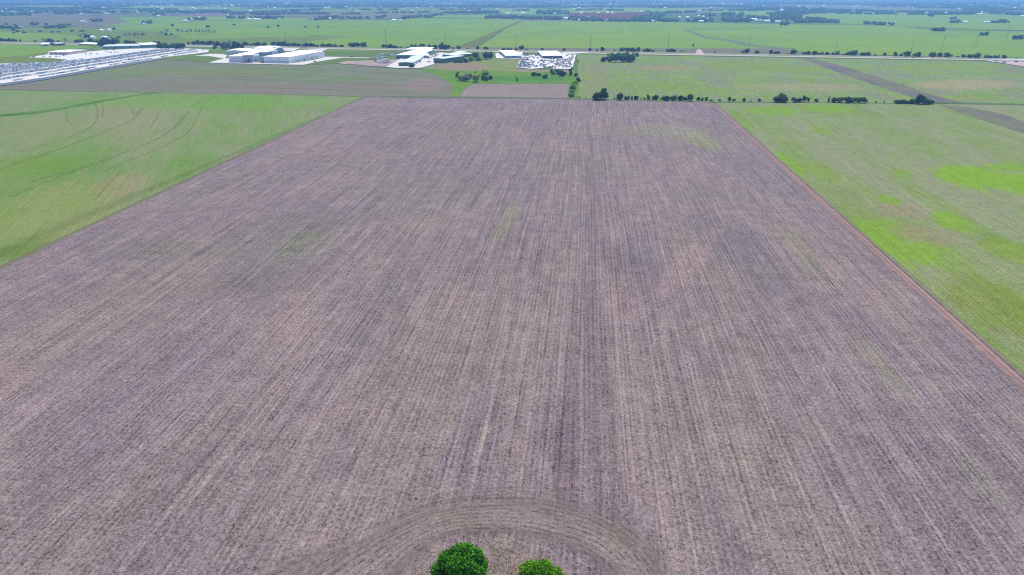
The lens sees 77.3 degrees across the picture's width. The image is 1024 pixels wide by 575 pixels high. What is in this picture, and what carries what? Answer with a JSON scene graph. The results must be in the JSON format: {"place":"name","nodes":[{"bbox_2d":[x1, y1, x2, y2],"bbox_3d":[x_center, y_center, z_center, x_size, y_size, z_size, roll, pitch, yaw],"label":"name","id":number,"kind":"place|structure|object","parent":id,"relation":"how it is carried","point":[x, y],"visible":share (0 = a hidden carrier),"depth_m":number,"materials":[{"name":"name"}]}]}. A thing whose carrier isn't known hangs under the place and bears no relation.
{"place":"outdoors","nodes":[
{"label":"outdoors","id":0,"kind":"place"},
{"bbox_2d":[0,31,80,40],"bbox_3d":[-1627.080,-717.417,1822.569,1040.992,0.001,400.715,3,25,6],"label":"green field","id":1,"kind":"structure","parent":0,"point":[24,36],"depth_m":1780.60,"materials":[{"name":"plant"}]},
{"bbox_2d":[18,5,81,7],"bbox_3d":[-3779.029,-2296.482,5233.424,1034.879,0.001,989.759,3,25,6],"label":"green field","id":2,"kind":"structure","parent":0,"point":[61,6],"depth_m":5241.79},
{"bbox_2d":[0,16,127,25],"bbox_3d":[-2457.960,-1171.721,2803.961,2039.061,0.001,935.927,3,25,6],"label":"fallow field","id":3,"kind":"structure","parent":0,"point":[43,20],"depth_m":2749.25,"materials":[{"name":"soil"}]},
{"bbox_2d":[0,57,164,85],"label":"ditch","id":4,"kind":"object","parent":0,"point":[66,74],"visible":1,"depth_m":990.14,"materials":[{"name":"grey concrete"}]},
{"bbox_2d":[0,49,209,78],"bbox_3d":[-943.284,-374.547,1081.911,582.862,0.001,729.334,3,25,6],"label":"rough grass","id":5,"kind":"structure","parent":0,"point":[20,59],"depth_m":1182.06,"materials":[{"name":"plant"}]},
{"bbox_2d":[113,6,239,9],"bbox_3d":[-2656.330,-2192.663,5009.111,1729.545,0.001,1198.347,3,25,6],"label":"green field","id":6,"kind":"structure","parent":0,"point":[182,7],"depth_m":4921.55,"materials":[{"name":"plant"}]},
{"bbox_2d":[0,90,360,265],"bbox_3d":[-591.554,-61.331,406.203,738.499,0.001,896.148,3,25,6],"label":"green field","id":7,"kind":"structure","parent":0,"point":[64,172],"depth_m":528.87,"materials":[{"name":"plant"}]},
{"bbox_2d":[0,92,156,116],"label":"grass strip","id":8,"kind":"object","parent":7,"relation":"attached to","point":[23,113],"depth_m":690.04,"materials":[{"name":"plant"}]},
{"bbox_2d":[0,44,390,57],"bbox_3d":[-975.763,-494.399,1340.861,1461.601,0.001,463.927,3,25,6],"label":"green field","id":9,"kind":"structure","parent":0,"point":[7,50],"depth_m":1384.63,"materials":[{"name":"plant"}]},
{"bbox_2d":[104,17,309,25],"bbox_3d":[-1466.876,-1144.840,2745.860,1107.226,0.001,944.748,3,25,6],"label":"green field","id":10,"kind":"structure","parent":0,"point":[138,20],"depth_m":2845.77,"materials":[{"name":"plant"}]},
{"bbox_2d":[0,59,452,96],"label":"stubble field","id":11,"kind":"structure","parent":0,"point":[175,76],"depth_m":906.93,"materials":[{"name":"soil"}]},
{"bbox_2d":[0,27,481,45],"bbox_3d":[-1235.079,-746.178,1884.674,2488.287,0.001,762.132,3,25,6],"label":"rough grass","id":12,"kind":"structure","parent":0,"point":[150,37],"depth_m":1742.04,"materials":[{"name":"plant"}]},
{"bbox_2d":[101,18,521,46],"bbox_3d":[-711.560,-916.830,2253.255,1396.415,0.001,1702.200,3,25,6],"label":"green field","id":13,"kind":"structure","parent":0,"point":[425,31],"depth_m":2104.35,"materials":[{"name":"plant"}]},
{"bbox_2d":[326,57,365,57],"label":"concrete path","id":14,"kind":"structure","parent":0,"point":[345,57],"depth_m":1213.46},
{"bbox_2d":[167,50,537,64],"bbox_3d":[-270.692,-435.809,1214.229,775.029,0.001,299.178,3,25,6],"label":"rough grass","id":15,"kind":"structure","parent":0,"point":[195,57],"depth_m":1236.15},
{"bbox_2d":[280,11,453,19],"bbox_3d":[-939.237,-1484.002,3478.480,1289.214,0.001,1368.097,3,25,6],"label":"fallow field","id":16,"kind":"structure","parent":0,"point":[372,15],"depth_m":3452.91,"materials":[{"name":"soil"}]},
{"bbox_2d":[320,7,497,13],"bbox_3d":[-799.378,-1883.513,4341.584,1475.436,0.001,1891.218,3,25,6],"label":"green field","id":17,"kind":"structure","parent":0,"point":[415,9],"depth_m":4391.95,"materials":[{"name":"plant"}]},
{"bbox_2d":[433,15,511,18],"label":"green field","id":18,"kind":"structure","parent":0,"point":[462,16],"depth_m":3180.63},
{"bbox_2d":[460,21,520,46],"bbox_3d":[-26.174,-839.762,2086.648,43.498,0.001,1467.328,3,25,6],"label":"waterway","id":19,"kind":"object","parent":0,"point":[476,42],"visible":0.99,"depth_m":1668.82,"materials":[{"name":"plant"}]},
{"bbox_2d":[425,527,570,574],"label":"dry ground","id":20,"kind":"structure","parent":0,"point":[517,559],"depth_m":141.77,"materials":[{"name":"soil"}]},
{"bbox_2d":[429,541,487,574],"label":"broadleaf tree","id":21,"kind":"object","parent":20,"relation":"on","point":[464,558],"visible":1,"depth_m":130.29,"materials":[{"name":"green plant"}]},
{"bbox_2d":[518,557,566,574],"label":"broadleaf tree","id":22,"kind":"object","parent":20,"relation":"on","point":[540,567],"visible":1,"depth_m":130.33,"materials":[{"name":"green plant"}]},
{"bbox_2d":[419,69,578,97],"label":"meadow","id":23,"kind":"structure","parent":0,"point":[498,77],"depth_m":927.49,"materials":[{"name":"green plant"}]},
{"bbox_2d":[463,73,469,80],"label":"tree","id":24,"kind":"object","parent":23,"relation":"on","point":[466,77],"visible":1,"depth_m":898.34,"materials":[{"name":"green plant"}]},
{"bbox_2d":[471,74,480,81],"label":"tree","id":25,"kind":"object","parent":23,"relation":"on","point":[475,77],"visible":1,"depth_m":888.51,"materials":[{"name":"green plant"}]},
{"bbox_2d":[481,69,488,75],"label":"tree","id":26,"kind":"object","parent":23,"relation":"on","point":[484,72],"visible":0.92,"depth_m":938.20,"materials":[{"name":"green plant"}]},
{"bbox_2d":[481,75,488,80],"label":"tree","id":27,"kind":"object","parent":23,"relation":"on","point":[485,77],"visible":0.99,"depth_m":901.21,"materials":[{"name":"green plant"}]},
{"bbox_2d":[0,97,1023,574],"bbox_3d":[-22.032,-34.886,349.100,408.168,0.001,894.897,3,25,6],"label":"ploughed field","id":28,"kind":"structure","parent":0,"point":[690,339],"depth_m":214.98,"materials":[{"name":"soil"}]},
{"bbox_2d":[281,495,662,574],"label":"turning rows","id":29,"kind":"object","parent":28,"relation":"attached to","point":[391,553],"visible":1,"depth_m":149.38,"materials":[{"name":"soil"}]},
{"bbox_2d":[0,0,1023,216],"bbox_3d":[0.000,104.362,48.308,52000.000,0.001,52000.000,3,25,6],"label":"ground","id":30,"kind":"structure","parent":0,"point":[683,15],"depth_m":4949.44,"materials":[{"name":"plant"}]},
{"bbox_2d":[0,6,103,28],"bbox_3d":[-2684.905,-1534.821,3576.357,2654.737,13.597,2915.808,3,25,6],"label":"woodland","id":31,"kind":"object","parent":30,"relation":"on","point":[58,10],"visible":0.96,"depth_m":3620.14,"materials":[{"name":"plant"}]},
{"bbox_2d":[50,42,64,45],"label":"farm shed","id":32,"kind":"structure","parent":30,"relation":"on","point":[58,44],"depth_m":1485.85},
{"bbox_2d":[49,50,86,54],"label":"lot office","id":33,"kind":"structure","parent":30,"relation":"on","point":[63,52],"depth_m":1273.34,"materials":[{"name":"white metal"}]},
{"bbox_2d":[78,42,106,45],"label":"farm shed","id":34,"kind":"structure","parent":30,"relation":"on","point":[90,44],"depth_m":1485.04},
{"bbox_2d":[0,48,208,82],"bbox_3d":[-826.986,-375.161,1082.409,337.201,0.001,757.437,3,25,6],"label":"gravel yard","id":35,"kind":"structure","parent":30,"relation":"attached to","point":[87,55],"depth_m":1213.97,"materials":[{"name":"stone"}]},
{"bbox_2d":[0,48,196,82],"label":"parked cars","id":36,"kind":"object","parent":35,"relation":"on","point":[21,66],"visible":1,"depth_m":1116.93,"materials":[{"name":"white paint"}]},
{"bbox_2d":[100,37,109,44],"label":"tree","id":37,"kind":"object","parent":30,"relation":"on","point":[104,41],"visible":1,"depth_m":1465.37,"materials":[{"name":"teal plant"}]},
{"bbox_2d":[102,44,140,48],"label":"long shed","id":38,"kind":"structure","parent":30,"relation":"on","point":[114,46],"depth_m":1418.17,"materials":[{"name":"metal"}]},
{"bbox_2d":[137,42,156,47],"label":"long shed","id":39,"kind":"structure","parent":30,"relation":"on","point":[147,45],"depth_m":1438.21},
{"bbox_2d":[106,8,245,23],"bbox_3d":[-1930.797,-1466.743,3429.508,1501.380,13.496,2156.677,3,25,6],"label":"woodland","id":40,"kind":"object","parent":30,"relation":"on","point":[228,16],"visible":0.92,"depth_m":3474.96,"materials":[{"name":"plant"}]},
{"bbox_2d":[175,43,185,48],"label":"tree","id":41,"kind":"object","parent":30,"relation":"on","point":[178,45],"visible":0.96,"depth_m":1402.35,"materials":[{"name":"green plant"}]},
{"bbox_2d":[0,97,362,268],"bbox_3d":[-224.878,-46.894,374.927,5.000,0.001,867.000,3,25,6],"label":"field edge","id":42,"kind":"object","parent":30,"relation":"attached to","point":[67,235],"visible":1,"depth_m":387.31,"materials":[{"name":"soil"}]},
{"bbox_2d":[212,41,219,46],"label":"tree","id":43,"kind":"object","parent":30,"relation":"on","point":[216,43],"visible":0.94,"depth_m":1437.49,"materials":[{"name":"teal plant"}]},
{"bbox_2d":[222,40,232,48],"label":"tree","id":44,"kind":"object","parent":30,"relation":"on","point":[227,44],"visible":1,"depth_m":1384.62,"materials":[{"name":"green plant"}]},
{"bbox_2d":[232,41,241,48],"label":"tree","id":45,"kind":"object","parent":30,"relation":"on","point":[235,44],"visible":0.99,"depth_m":1387.49,"materials":[{"name":"teal plant"}]},
{"bbox_2d":[226,48,250,53],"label":"storage hall","id":46,"kind":"structure","parent":30,"relation":"on","point":[237,51],"depth_m":1291.81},
{"bbox_2d":[242,53,254,62],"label":"office block","id":47,"kind":"structure","parent":30,"relation":"on","point":[248,57],"depth_m":1127.23,"materials":[{"name":"white metal"}]},
{"bbox_2d":[228,48,277,61],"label":"warehouse","id":48,"kind":"structure","parent":30,"relation":"on","point":[236,58],"depth_m":1153.41,"materials":[{"name":"metal"}]},
{"bbox_2d":[254,51,271,56],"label":"warehouse annex","id":49,"kind":"object","parent":30,"relation":"on","point":[264,53],"visible":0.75,"depth_m":1199.24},
{"bbox_2d":[254,46,276,48],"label":"storage hall","id":50,"kind":"structure","parent":30,"relation":"on","point":[260,47],"depth_m":1349.91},
{"bbox_2d":[203,54,336,64],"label":"concrete apron","id":51,"kind":"object","parent":30,"relation":"attached to","point":[225,60],"visible":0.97,"depth_m":1144.74,"materials":[{"name":"concrete"}]},
{"bbox_2d":[273,46,282,53],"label":"warehouse annex","id":52,"kind":"object","parent":30,"relation":"on","point":[280,50],"visible":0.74,"depth_m":1284.66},
{"bbox_2d":[263,50,324,62],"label":"warehouse","id":53,"kind":"structure","parent":30,"relation":"on","point":[296,56],"depth_m":1143.50,"materials":[{"name":"white metal"}]},
{"bbox_2d":[283,48,325,50],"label":"concrete apron","id":54,"kind":"object","parent":30,"relation":"attached to","point":[289,49],"visible":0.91,"depth_m":1379.84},
{"bbox_2d":[249,7,381,19],"bbox_3d":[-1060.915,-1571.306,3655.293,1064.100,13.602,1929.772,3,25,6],"label":"woodland","id":55,"kind":"object","parent":30,"relation":"on","point":[268,13],"visible":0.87,"depth_m":3038.39,"materials":[{"name":"plant"}]},
{"bbox_2d":[339,59,397,66],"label":"dirt yard","id":56,"kind":"structure","parent":30,"relation":"attached to","point":[368,62],"depth_m":1112.65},
{"bbox_2d":[398,58,420,65],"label":"shed","id":57,"kind":"structure","parent":30,"relation":"on","point":[408,61],"depth_m":1089.28,"materials":[{"name":"metal"}]},
{"bbox_2d":[396,49,433,58],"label":"workshop","id":58,"kind":"structure","parent":30,"relation":"on","point":[407,55],"depth_m":1222.99,"materials":[{"name":"metal"}]},
{"bbox_2d":[409,55,423,59],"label":"shed","id":59,"kind":"structure","parent":30,"relation":"on","point":[421,57],"depth_m":1175.80,"materials":[{"name":"metal"}]},
{"bbox_2d":[387,52,447,67],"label":"concrete apron","id":60,"kind":"object","parent":30,"relation":"attached to","point":[423,63],"visible":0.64,"depth_m":1112.42,"materials":[{"name":"concrete"}]},
{"bbox_2d":[405,47,433,51],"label":"workshop","id":61,"kind":"structure","parent":30,"relation":"on","point":[413,48],"depth_m":1320.86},
{"bbox_2d":[375,8,505,19],"bbox_3d":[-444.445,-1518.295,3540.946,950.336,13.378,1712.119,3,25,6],"label":"woodland","id":62,"kind":"object","parent":30,"relation":"on","point":[403,17],"visible":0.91,"depth_m":3612.36,"materials":[{"name":"plant"}]},
{"bbox_2d":[433,55,463,62],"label":"shed","id":63,"kind":"structure","parent":30,"relation":"on","point":[446,59],"depth_m":1137.78,"materials":[{"name":"metal"}]},
{"bbox_2d":[443,53,471,56],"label":"shed","id":64,"kind":"structure","parent":30,"relation":"on","point":[463,54],"depth_m":1228.58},
{"bbox_2d":[482,51,489,57],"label":"tree","id":65,"kind":"object","parent":30,"relation":"on","point":[485,54],"visible":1,"depth_m":1183.70,"materials":[{"name":"teal plant"}]},
{"bbox_2d":[422,57,574,72],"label":"pasture","id":66,"kind":"structure","parent":30,"relation":"attached to","point":[498,64],"depth_m":1075.00,"materials":[{"name":"plant"}]},
{"bbox_2d":[495,52,522,58],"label":"gravel yard","id":67,"kind":"structure","parent":30,"relation":"attached to","point":[498,55],"depth_m":1250.49,"materials":[{"name":"gravel"}]},
{"bbox_2d":[499,50,521,57],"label":"workshop","id":68,"kind":"structure","parent":30,"relation":"on","point":[509,54],"depth_m":1232.50,"materials":[{"name":"white metal"}]},
{"bbox_2d":[0,0,1023,14],"bbox_3d":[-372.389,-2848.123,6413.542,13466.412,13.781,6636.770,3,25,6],"label":"woodland","id":69,"kind":"object","parent":30,"relation":"on","point":[413,4],"visible":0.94,"depth_m":5344.52,"materials":[{"name":"plant"}]},
{"bbox_2d":[0,41,1023,60],"bbox_3d":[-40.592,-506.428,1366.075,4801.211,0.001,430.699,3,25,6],"label":"highway","id":70,"kind":"structure","parent":30,"relation":"on","point":[622,52],"depth_m":1313.25,"materials":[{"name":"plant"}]},
{"bbox_2d":[365,96,714,102],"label":"field edge","id":71,"kind":"object","parent":30,"relation":"on","point":[551,98],"visible":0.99,"depth_m":755.00,"materials":[{"name":"plant"}]},
{"bbox_2d":[616,93,623,99],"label":"tree","id":72,"kind":"object","parent":71,"relation":"on","point":[620,96],"visible":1,"depth_m":742.68,"materials":[{"name":"green plant"}]},
{"bbox_2d":[516,53,575,68],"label":"gravel yard","id":73,"kind":"structure","parent":30,"relation":"on","point":[536,59],"depth_m":1127.76,"materials":[{"name":"stone"}]},
{"bbox_2d":[537,51,562,57],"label":"repair shed","id":74,"kind":"structure","parent":30,"relation":"on","point":[549,54],"depth_m":1215.49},
{"bbox_2d":[500,8,631,21],"bbox_3d":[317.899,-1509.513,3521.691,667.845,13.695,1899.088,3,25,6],"label":"woodland","id":75,"kind":"object","parent":30,"relation":"on","point":[583,18],"visible":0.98,"depth_m":2919.68,"materials":[{"name":"plant"}]},
{"bbox_2d":[593,92,607,99],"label":"tree","id":76,"kind":"object","parent":30,"relation":"on","point":[596,95],"visible":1,"depth_m":741.38,"materials":[{"name":"green plant"}]},
{"bbox_2d":[600,88,608,97],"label":"tree","id":77,"kind":"object","parent":30,"relation":"on","point":[603,90],"visible":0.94,"depth_m":742.99,"materials":[{"name":"green plant"}]},
{"bbox_2d":[611,53,619,60],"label":"tree","id":78,"kind":"object","parent":30,"relation":"on","point":[615,57],"visible":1,"depth_m":1136.89,"materials":[{"name":"green plant"}]},
{"bbox_2d":[618,54,626,61],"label":"tree","id":79,"kind":"object","parent":30,"relation":"on","point":[622,57],"visible":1,"depth_m":1134.41,"materials":[{"name":"green plant"}]},
{"bbox_2d":[626,55,632,61],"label":"tree","id":80,"kind":"object","parent":30,"relation":"on","point":[629,58],"visible":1,"depth_m":1136.60,"materials":[{"name":"green plant"}]},
{"bbox_2d":[437,47,831,53],"bbox_3d":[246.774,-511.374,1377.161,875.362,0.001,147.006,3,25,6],"label":"dark verge","id":81,"kind":"structure","parent":30,"relation":"on","point":[737,50],"depth_m":1382.74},
{"bbox_2d":[628,10,715,21],"bbox_3d":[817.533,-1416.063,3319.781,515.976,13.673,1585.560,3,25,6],"label":"woodland","id":82,"kind":"object","parent":30,"relation":"on","point":[646,17],"visible":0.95,"depth_m":2849.61,"materials":[{"name":"plant"}]},
{"bbox_2d":[695,49,703,54],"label":"dirt yard","id":83,"kind":"structure","parent":30,"relation":"on","point":[699,52],"depth_m":1311.18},
{"bbox_2d":[721,10,839,24],"bbox_3d":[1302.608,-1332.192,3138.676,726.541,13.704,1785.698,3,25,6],"label":"woodland","id":84,"kind":"object","parent":30,"relation":"on","point":[797,17],"visible":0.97,"depth_m":2859.90,"materials":[{"name":"plant"}]},
{"bbox_2d":[773,96,788,101],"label":"tree","id":85,"kind":"object","parent":30,"relation":"on","point":[779,98],"visible":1,"depth_m":725.12,"materials":[{"name":"green plant"}]},
{"bbox_2d":[577,54,1023,103],"bbox_3d":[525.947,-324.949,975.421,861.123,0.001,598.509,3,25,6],"label":"pasture","id":86,"kind":"structure","parent":30,"relation":"on","point":[738,79],"depth_m":927.30,"materials":[{"name":"green plant"}]},
{"bbox_2d":[687,94,693,99],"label":"tree","id":87,"kind":"object","parent":86,"relation":"on","point":[690,96],"visible":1,"depth_m":735.97,"materials":[{"name":"green plant"}]},
{"bbox_2d":[778,93,786,102],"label":"tree","id":88,"kind":"object","parent":86,"relation":"on","point":[784,96],"visible":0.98,"depth_m":725.85,"materials":[{"name":"green plant"}]},
{"bbox_2d":[856,97,863,102],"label":"tree","id":89,"kind":"object","parent":86,"relation":"on","point":[860,99],"visible":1,"depth_m":722.68,"materials":[{"name":"green plant"}]},
{"bbox_2d":[590,98,1013,104],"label":"wire fence","id":90,"kind":"object","parent":30,"relation":"on","point":[807,101],"visible":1,"depth_m":729.57,"materials":[{"name":"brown wood"}]},
{"bbox_2d":[843,96,851,102],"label":"tree","id":91,"kind":"object","parent":30,"relation":"on","point":[847,99],"visible":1,"depth_m":723.11,"materials":[{"name":"green plant"}]},
{"bbox_2d":[849,50,858,54],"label":"tree","id":92,"kind":"object","parent":30,"relation":"on","point":[852,52],"visible":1,"depth_m":1251.80,"materials":[{"name":"green plant"}]},
{"bbox_2d":[750,6,1009,25],"bbox_3d":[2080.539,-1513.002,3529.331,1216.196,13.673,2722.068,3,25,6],"label":"woodland","id":93,"kind":"object","parent":30,"relation":"on","point":[838,10],"visible":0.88,"depth_m":3714.90,"materials":[{"name":"teal leaf foliage"}]},
{"bbox_2d":[801,58,964,102],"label":"ploughed strip","id":94,"kind":"object","parent":30,"relation":"on","point":[897,87],"visible":0.98,"depth_m":886.62,"materials":[{"name":"soil"}]},
{"bbox_2d":[903,51,911,56],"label":"tree","id":95,"kind":"object","parent":30,"relation":"on","point":[907,53],"visible":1,"depth_m":1229.45,"materials":[{"name":"green plant"}]},
{"bbox_2d":[915,94,925,103],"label":"tree","id":96,"kind":"object","parent":30,"relation":"on","point":[919,98],"visible":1,"depth_m":714.49,"materials":[{"name":"green plant"}]},
{"bbox_2d":[921,98,930,103],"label":"tree","id":97,"kind":"object","parent":30,"relation":"on","point":[927,101],"visible":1,"depth_m":714.14,"materials":[{"name":"green plant"}]},
{"bbox_2d":[934,102,1023,104],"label":"grass strip","id":98,"kind":"object","parent":30,"relation":"on","point":[979,103],"depth_m":720.81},
{"bbox_2d":[938,104,1023,132],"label":"ploughed strip","id":99,"kind":"object","parent":30,"relation":"on","point":[1009,122],"visible":1,"depth_m":641.04,"materials":[{"name":"soil"}]},
{"bbox_2d":[963,6,1023,14],"bbox_3d":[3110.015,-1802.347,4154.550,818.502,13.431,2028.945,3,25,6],"label":"woodland","id":100,"kind":"object","parent":30,"relation":"on","point":[995,10],"visible":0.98,"depth_m":4027.73,"materials":[{"name":"plant"}]},
{"bbox_2d":[459,84,568,97],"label":"ploughed field","id":101,"kind":"structure","parent":0,"point":[524,90],"depth_m":815.60,"materials":[{"name":"soil"}]},
{"bbox_2d":[567,13,646,17],"bbox_3d":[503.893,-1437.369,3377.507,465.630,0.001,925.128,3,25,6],"label":"fallow field","id":102,"kind":"structure","parent":0,"point":[615,15],"depth_m":3450.01,"materials":[{"name":"soil"}]},
{"bbox_2d":[500,8,774,15],"bbox_3d":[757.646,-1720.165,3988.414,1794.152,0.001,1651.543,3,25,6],"label":"green field","id":103,"kind":"structure","parent":0,"point":[533,11],"depth_m":4161.13,"materials":[{"name":"plant"}]},
{"bbox_2d":[479,20,1023,57],"bbox_3d":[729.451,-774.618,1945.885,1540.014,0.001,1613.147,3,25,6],"label":"green field","id":104,"kind":"structure","parent":0,"point":[881,40],"depth_m":1703.85,"materials":[{"name":"plant"}]},
{"bbox_2d":[780,4,949,10],"bbox_3d":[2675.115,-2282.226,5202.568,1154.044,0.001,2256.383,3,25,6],"label":"fallow field","id":105,"kind":"structure","parent":0,"point":[863,7],"depth_m":4921.03,"materials":[{"name":"soil"}]},
{"bbox_2d":[711,103,1023,390],"bbox_3d":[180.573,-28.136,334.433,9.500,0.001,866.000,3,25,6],"label":"dirt track","id":106,"kind":"structure","parent":0,"point":[959,325],"depth_m":281.24,"materials":[{"name":"soil"}]},
{"bbox_2d":[716,103,1023,374],"bbox_3d":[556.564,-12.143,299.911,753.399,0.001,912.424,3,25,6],"label":"green field","id":107,"kind":"structure","parent":0,"point":[930,197],"depth_m":419.44,"materials":[{"name":"plant"}]},
{"bbox_2d":[781,12,1023,29],"bbox_3d":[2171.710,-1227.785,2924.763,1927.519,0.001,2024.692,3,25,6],"label":"green field","id":108,"kind":"structure","parent":0,"point":[1016,22],"depth_m":2842.79,"materials":[{"name":"plant"}]},
{"bbox_2d":[792,23,1014,30],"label":"green field","id":109,"kind":"structure","parent":0,"point":[925,28],"depth_m":2188.48,"materials":[{"name":"plant"}]},
{"bbox_2d":[921,29,1023,38],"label":"green field","id":110,"kind":"structure","parent":0,"point":[1002,33],"depth_m":1950.41,"materials":[{"name":"plant"}]},
{"bbox_2d":[958,4,1023,6],"bbox_3d":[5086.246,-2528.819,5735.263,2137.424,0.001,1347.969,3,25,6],"label":"green field","id":111,"kind":"structure","parent":0,"point":[1007,6],"depth_m":5240.14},
{"bbox_2d":[990,59,1023,59],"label":"highway","id":112,"kind":"structure","parent":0,"point":[1006,59],"depth_m":1176.61,"materials":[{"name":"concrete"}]},
{"bbox_2d":[994,61,1023,65],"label":"graded ground","id":113,"kind":"structure","parent":0,"point":[1020,63],"depth_m":1127.41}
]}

